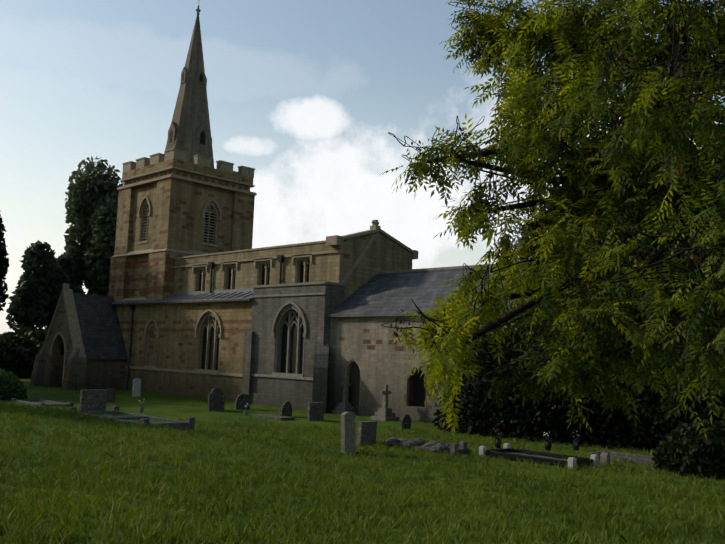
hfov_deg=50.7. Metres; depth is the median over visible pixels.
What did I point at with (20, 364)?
hedge foliage
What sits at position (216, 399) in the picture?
shouldered headstone
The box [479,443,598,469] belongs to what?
stone posts
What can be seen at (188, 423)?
kerb
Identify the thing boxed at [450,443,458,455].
post
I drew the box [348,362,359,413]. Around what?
priest door
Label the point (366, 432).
squat headstone
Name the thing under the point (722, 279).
branches
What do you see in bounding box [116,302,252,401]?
church aisle
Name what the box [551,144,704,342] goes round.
branches
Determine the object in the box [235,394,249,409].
round headstone
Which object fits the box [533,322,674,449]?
dark bush foliage
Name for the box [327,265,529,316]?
chancel roof
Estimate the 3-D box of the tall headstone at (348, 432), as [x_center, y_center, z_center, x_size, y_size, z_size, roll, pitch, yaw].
[-0.354,3.975,18.848,0.130,1.050,0.420,-7,-10,36]
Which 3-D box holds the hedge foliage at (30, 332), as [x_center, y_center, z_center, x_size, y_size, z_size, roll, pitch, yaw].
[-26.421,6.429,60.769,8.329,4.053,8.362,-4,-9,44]
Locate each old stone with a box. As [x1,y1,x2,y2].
[107,389,115,401]
[280,401,291,416]
[400,414,410,428]
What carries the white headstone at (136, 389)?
on the ground
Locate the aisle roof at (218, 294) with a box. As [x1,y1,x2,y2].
[112,288,252,303]
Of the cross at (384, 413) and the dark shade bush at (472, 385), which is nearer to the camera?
the dark shade bush at (472, 385)
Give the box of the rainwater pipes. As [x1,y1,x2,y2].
[111,255,283,389]
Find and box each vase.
[138,399,144,412]
[495,437,501,447]
[545,440,551,450]
[573,440,579,450]
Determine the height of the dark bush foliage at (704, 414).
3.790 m
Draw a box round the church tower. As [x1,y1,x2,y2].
[108,159,254,365]
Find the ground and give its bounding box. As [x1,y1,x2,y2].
[0,378,724,543]
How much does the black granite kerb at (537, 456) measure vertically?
0.029 m
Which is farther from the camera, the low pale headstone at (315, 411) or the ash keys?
the low pale headstone at (315, 411)
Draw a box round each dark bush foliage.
[432,329,541,437]
[469,312,605,445]
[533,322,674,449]
[602,334,724,451]
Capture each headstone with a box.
[76,390,108,411]
[132,378,140,396]
[208,388,224,410]
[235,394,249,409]
[307,402,323,420]
[341,412,354,453]
[357,421,376,445]
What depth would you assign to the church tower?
45.76 m
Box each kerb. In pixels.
[11,398,73,406]
[68,406,194,430]
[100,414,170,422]
[485,448,592,467]
[506,452,567,460]
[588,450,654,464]
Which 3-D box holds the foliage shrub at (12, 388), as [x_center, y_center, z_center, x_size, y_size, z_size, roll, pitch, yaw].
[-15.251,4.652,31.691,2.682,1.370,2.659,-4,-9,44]
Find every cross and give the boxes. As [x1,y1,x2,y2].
[332,378,356,413]
[371,385,398,420]
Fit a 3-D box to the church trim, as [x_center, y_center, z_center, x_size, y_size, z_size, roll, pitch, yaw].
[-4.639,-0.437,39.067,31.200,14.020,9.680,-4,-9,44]
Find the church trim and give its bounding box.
[41,148,529,404]
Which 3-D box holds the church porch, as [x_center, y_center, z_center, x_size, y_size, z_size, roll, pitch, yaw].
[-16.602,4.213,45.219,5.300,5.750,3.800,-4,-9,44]
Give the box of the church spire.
[164,14,213,167]
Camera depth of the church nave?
36.68 m
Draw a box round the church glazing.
[199,261,490,373]
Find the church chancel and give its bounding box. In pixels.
[327,281,592,423]
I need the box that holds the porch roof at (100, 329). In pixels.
[60,293,127,360]
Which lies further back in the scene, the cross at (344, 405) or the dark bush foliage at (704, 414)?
the cross at (344, 405)
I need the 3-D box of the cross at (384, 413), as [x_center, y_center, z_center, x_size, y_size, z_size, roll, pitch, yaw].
[0.895,5.119,29.899,0.800,1.400,0.800,-4,-9,44]
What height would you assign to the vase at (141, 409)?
0.486 m
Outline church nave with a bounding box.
[173,232,411,299]
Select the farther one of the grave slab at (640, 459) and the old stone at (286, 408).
the old stone at (286, 408)
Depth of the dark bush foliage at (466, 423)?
25.58 m
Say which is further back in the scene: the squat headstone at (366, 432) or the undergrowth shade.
the squat headstone at (366, 432)
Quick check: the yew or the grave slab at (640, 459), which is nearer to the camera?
the grave slab at (640, 459)
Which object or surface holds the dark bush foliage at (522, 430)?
on the ground
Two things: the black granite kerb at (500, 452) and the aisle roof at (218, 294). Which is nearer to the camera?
the black granite kerb at (500, 452)
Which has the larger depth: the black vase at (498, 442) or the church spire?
the church spire
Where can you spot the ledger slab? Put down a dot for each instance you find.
(273, 417)
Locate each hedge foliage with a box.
[0,333,43,378]
[2,327,47,340]
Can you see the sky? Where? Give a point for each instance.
(308, 95)
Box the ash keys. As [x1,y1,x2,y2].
[390,0,724,381]
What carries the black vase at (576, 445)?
on the ground
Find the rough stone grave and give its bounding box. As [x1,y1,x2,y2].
[380,437,468,453]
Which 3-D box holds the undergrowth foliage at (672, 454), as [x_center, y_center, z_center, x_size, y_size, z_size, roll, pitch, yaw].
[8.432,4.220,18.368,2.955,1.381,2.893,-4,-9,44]
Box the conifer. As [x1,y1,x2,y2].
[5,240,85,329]
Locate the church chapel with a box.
[242,284,343,412]
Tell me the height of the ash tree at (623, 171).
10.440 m
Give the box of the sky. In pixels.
[0,0,724,333]
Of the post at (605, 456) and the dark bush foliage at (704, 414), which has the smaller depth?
the post at (605, 456)
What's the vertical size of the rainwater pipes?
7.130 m
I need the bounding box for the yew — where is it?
[0,210,9,310]
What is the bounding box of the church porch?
[30,295,125,389]
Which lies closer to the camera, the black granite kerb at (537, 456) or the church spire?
the black granite kerb at (537, 456)
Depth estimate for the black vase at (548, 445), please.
19.93 m
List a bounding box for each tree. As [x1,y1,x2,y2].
[64,155,123,295]
[381,0,724,443]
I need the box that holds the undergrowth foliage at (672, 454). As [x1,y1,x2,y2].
[650,419,724,479]
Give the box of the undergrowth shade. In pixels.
[686,431,724,472]
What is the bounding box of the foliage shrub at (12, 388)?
[0,368,27,399]
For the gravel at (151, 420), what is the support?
on the ground
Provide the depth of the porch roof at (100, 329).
44.83 m
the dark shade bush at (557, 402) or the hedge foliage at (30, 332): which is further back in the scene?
the hedge foliage at (30, 332)
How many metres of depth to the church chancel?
31.41 m
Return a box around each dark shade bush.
[459,349,513,430]
[505,327,578,438]
[641,363,724,435]
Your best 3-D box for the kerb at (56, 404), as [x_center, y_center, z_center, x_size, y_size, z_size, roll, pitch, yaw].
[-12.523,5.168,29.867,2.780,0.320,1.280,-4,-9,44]
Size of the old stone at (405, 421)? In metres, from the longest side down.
0.549 x 0.450 x 0.100 m
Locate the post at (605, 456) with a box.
[600,452,609,464]
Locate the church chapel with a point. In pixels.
(259, 347)
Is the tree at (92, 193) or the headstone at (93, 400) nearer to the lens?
the headstone at (93, 400)
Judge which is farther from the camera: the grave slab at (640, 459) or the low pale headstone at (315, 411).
the low pale headstone at (315, 411)
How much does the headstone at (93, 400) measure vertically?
0.790 m
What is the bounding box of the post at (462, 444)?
[459,441,466,448]
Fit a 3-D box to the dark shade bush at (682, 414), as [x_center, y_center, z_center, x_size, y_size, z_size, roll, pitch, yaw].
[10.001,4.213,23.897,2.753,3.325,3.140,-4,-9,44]
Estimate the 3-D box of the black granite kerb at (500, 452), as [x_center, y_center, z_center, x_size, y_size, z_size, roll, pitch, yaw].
[4.349,4.689,19.033,2.500,0.300,1.100,-4,-9,44]
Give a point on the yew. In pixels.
(4, 263)
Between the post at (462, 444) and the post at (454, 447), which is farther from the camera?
the post at (462, 444)
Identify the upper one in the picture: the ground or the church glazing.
the church glazing
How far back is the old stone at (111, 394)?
33.71 m
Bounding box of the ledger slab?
[252,414,294,419]

